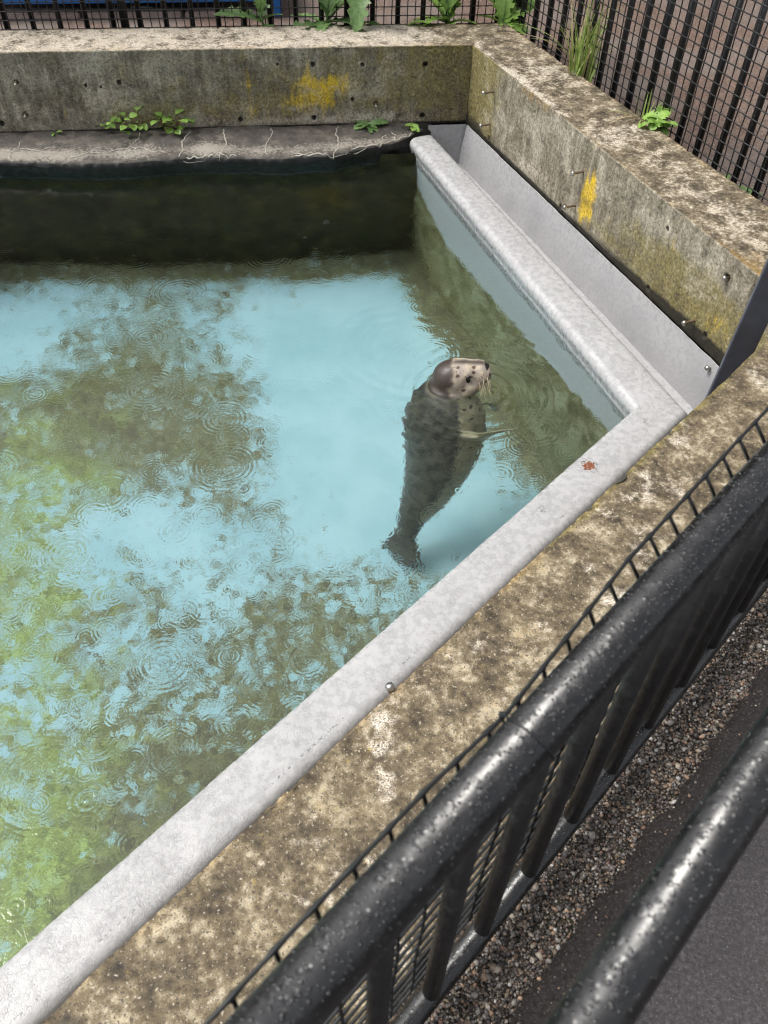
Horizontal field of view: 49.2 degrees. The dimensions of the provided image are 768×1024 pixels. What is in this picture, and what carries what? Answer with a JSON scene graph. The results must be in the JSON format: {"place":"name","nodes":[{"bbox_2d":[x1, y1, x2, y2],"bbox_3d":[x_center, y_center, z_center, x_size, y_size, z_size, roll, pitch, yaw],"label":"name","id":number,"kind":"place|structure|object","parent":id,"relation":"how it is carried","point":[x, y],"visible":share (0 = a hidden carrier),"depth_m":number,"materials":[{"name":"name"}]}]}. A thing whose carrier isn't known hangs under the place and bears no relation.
{"place":"outdoors","nodes":[
{"label":"outdoors","id":0,"kind":"place"},
{"bbox_2d":[3,0,281,17],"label":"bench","id":1,"kind":"object","parent":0,"point":[276,3],"visible":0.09,"depth_m":5.16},
{"bbox_2d":[0,160,624,967],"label":"water","id":2,"kind":"structure","parent":0,"point":[258,478],"depth_m":3.10,"materials":[{"name":"blue liquid"}]},
{"bbox_2d":[430,358,491,396],"bbox_3d":[0.255,-0.058,3.690,0.525,1.264,0.506,2,47,0],"label":"seal","id":3,"kind":"object","parent":2,"relation":"in","point":[452,377],"visible":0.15,"depth_m":3.33,"materials":[{"name":"fur"}]},
{"bbox_2d":[0,0,767,205],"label":"ground","id":4,"kind":"structure","parent":0,"point":[762,133],"depth_m":5.11,"materials":[{"name":"brick"}]},
{"bbox_2d":[0,8,81,18],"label":"kerb stone","id":5,"kind":"object","parent":4,"relation":"on","point":[44,15],"visible":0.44,"depth_m":5.19,"materials":[{"name":"grey stone"}]},
{"bbox_2d":[86,8,181,17],"bbox_3d":[-1.573,-3.119,5.272,0.600,0.070,0.100,-3,48,-4],"label":"kerb stone","id":6,"kind":"object","parent":4,"relation":"on","point":[145,14],"visible":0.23,"depth_m":5.23,"materials":[{"name":"grey stone"}]},
{"bbox_2d":[185,7,273,17],"bbox_3d":[-0.952,-3.149,5.316,0.600,0.070,0.100,-3,48,-4],"label":"kerb stone","id":7,"kind":"object","parent":4,"relation":"on","point":[203,12],"visible":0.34,"depth_m":5.26,"materials":[{"name":"grey stone"}]},
{"bbox_2d":[214,0,282,26],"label":"tall weed","id":8,"kind":"object","parent":4,"relation":"on","point":[259,5],"visible":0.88,"depth_m":4.69,"materials":[{"name":"green plant"}]},
{"bbox_2d":[0,0,498,29],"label":"railing","id":9,"kind":"object","parent":4,"relation":"on","point":[122,12],"visible":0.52,"depth_m":4.68,"materials":[{"name":"brown metal"}]},
{"bbox_2d":[0,23,504,132],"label":"concrete wall","id":10,"kind":"structure","parent":4,"relation":"on","point":[94,79],"depth_m":4.58,"materials":[{"name":"concrete"}]},
{"bbox_2d":[408,20,428,24],"bbox_3d":[0.193,-2.772,4.747,0.135,0.037,0.084,2,47,0],"label":"fallen leaf","id":11,"kind":"object","parent":10,"relation":"on","point":[419,21],"visible":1,"depth_m":4.76,"materials":[{"name":"green plant"}]},
{"bbox_2d":[286,0,365,30],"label":"tall weed","id":12,"kind":"object","parent":4,"relation":"on","point":[328,7],"visible":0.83,"depth_m":4.73,"materials":[{"name":"green plant"}]},
{"bbox_2d":[347,0,379,31],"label":"tall weed","id":13,"kind":"object","parent":4,"relation":"on","point":[357,12],"visible":0.85,"depth_m":4.62,"materials":[{"name":"green plant"}]},
{"bbox_2d":[41,340,767,1023],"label":"concrete wall","id":14,"kind":"structure","parent":4,"relation":"on","point":[215,930],"depth_m":1.74,"materials":[{"name":"concrete"}]},
{"bbox_2d":[413,0,475,24],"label":"tall weed","id":15,"kind":"object","parent":4,"relation":"on","point":[448,7],"visible":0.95,"depth_m":4.78,"materials":[{"name":"green plant"}]},
{"bbox_2d":[466,23,767,365],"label":"concrete wall","id":16,"kind":"structure","parent":4,"relation":"on","point":[675,233],"depth_m":3.72,"materials":[{"name":"concrete"}]},
{"bbox_2d":[478,0,534,34],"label":"tall weed","id":17,"kind":"object","parent":16,"relation":"on","point":[506,11],"visible":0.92,"depth_m":4.79,"materials":[{"name":"green plant"}]},
{"bbox_2d":[490,0,634,81],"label":"grass tuft","id":18,"kind":"object","parent":16,"relation":"on","point":[577,64],"visible":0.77,"depth_m":4.25,"materials":[{"name":"green plant"}]},
{"bbox_2d":[613,91,662,126],"bbox_3d":[1.158,-1.849,3.924,0.176,0.225,0.413,30,53,23],"label":"grass tuft","id":19,"kind":"object","parent":16,"relation":"on","point":[643,109],"visible":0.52,"depth_m":3.93,"materials":[{"name":"green plant"}]},
{"bbox_2d":[638,105,677,134],"bbox_3d":[1.264,-1.816,3.892,0.184,0.092,0.185,2,47,0],"label":"nettle","id":20,"kind":"object","parent":16,"relation":"on","point":[655,120],"visible":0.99,"depth_m":3.86,"materials":[{"name":"green plant"}]},
{"bbox_2d":[513,0,767,201],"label":"railing","id":21,"kind":"object","parent":4,"relation":"on","point":[682,45],"visible":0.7,"depth_m":3.73,"materials":[{"name":"brown metal"}]},
{"bbox_2d":[724,174,761,194],"bbox_3d":[1.571,-1.465,3.796,0.244,0.068,0.159,35,56,27],"label":"weed","id":22,"kind":"object","parent":4,"relation":"on","point":[744,188],"visible":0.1,"depth_m":3.79,"materials":[{"name":"green plant"}]},
{"bbox_2d":[388,589,767,1023],"bbox_3d":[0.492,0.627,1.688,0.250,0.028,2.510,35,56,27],"label":"gravel","id":23,"kind":"structure","parent":0,"point":[568,912],"depth_m":1.68,"materials":[{"name":"grey gravel"}]},
{"bbox_2d":[203,406,767,1023],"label":"railing","id":24,"kind":"object","parent":23,"relation":"on","point":[655,638],"visible":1,"depth_m":1.00,"materials":[{"name":"black metal"}]},
{"bbox_2d":[544,705,767,1023],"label":"handrail","id":25,"kind":"object","parent":24,"relation":"attached to","point":[621,975],"visible":1,"depth_m":0.75,"materials":[{"name":"black metal"}]},
{"bbox_2d":[510,662,767,1023],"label":"asphalt path","id":26,"kind":"structure","parent":0,"point":[717,973],"depth_m":1.54,"materials":[{"name":"grey asphalt"}]},
{"label":"pool floor","id":27,"kind":"structure","parent":0,"visible":0},
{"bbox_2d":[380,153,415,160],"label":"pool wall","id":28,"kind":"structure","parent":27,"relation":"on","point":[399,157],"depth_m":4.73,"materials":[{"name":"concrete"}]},
{"bbox_2d":[0,122,430,178],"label":"concrete ledge","id":29,"kind":"object","parent":28,"relation":"on","point":[139,153],"visible":0.92,"depth_m":4.59,"materials":[{"name":"grey concrete"}]},
{"bbox_2d":[100,123,114,128],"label":"weed","id":30,"kind":"object","parent":29,"relation":"on","point":[112,125],"visible":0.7,"depth_m":4.65,"materials":[{"name":"green plant"}]},
{"bbox_2d":[106,105,148,134],"bbox_3d":[-1.399,-2.156,4.620,0.235,0.134,0.290,2,47,0],"label":"weed","id":31,"kind":"object","parent":29,"relation":"on","point":[144,126],"visible":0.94,"depth_m":4.61,"materials":[{"name":"green plant"}]},
{"bbox_2d":[150,109,194,133],"bbox_3d":[-1.183,-2.192,4.682,0.257,0.116,0.224,8,48,6],"label":"weed","id":32,"kind":"object","parent":29,"relation":"on","point":[169,129],"visible":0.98,"depth_m":4.65,"materials":[{"name":"green plant"}]},
{"bbox_2d":[353,117,387,132],"bbox_3d":[-0.079,-2.219,4.782,0.211,0.048,0.180,2,47,0],"label":"weed","id":33,"kind":"object","parent":29,"relation":"on","point":[371,126],"visible":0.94,"depth_m":4.77,"materials":[{"name":"green plant"}]},
{"bbox_2d":[405,123,419,131],"bbox_3d":[0.164,-2.188,4.765,0.071,0.022,0.099,-31,55,-26],"label":"weed","id":34,"kind":"object","parent":29,"relation":"on","point":[414,127],"visible":1,"depth_m":4.76,"materials":[{"name":"green plant"}]},
{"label":"pool wall","id":35,"kind":"structure","parent":0,"visible":0},
{"bbox_2d":[0,124,718,1023],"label":"pool coping","id":36,"kind":"object","parent":35,"relation":"attached to","point":[646,362],"visible":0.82,"depth_m":2.71,"materials":[{"name":"concrete"}]},
{"bbox_2d":[705,258,767,397],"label":"steel post","id":37,"kind":"object","parent":36,"relation":"on","point":[748,334],"visible":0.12,"depth_m":2.88,"materials":[{"name":"grey metal"}]}
]}

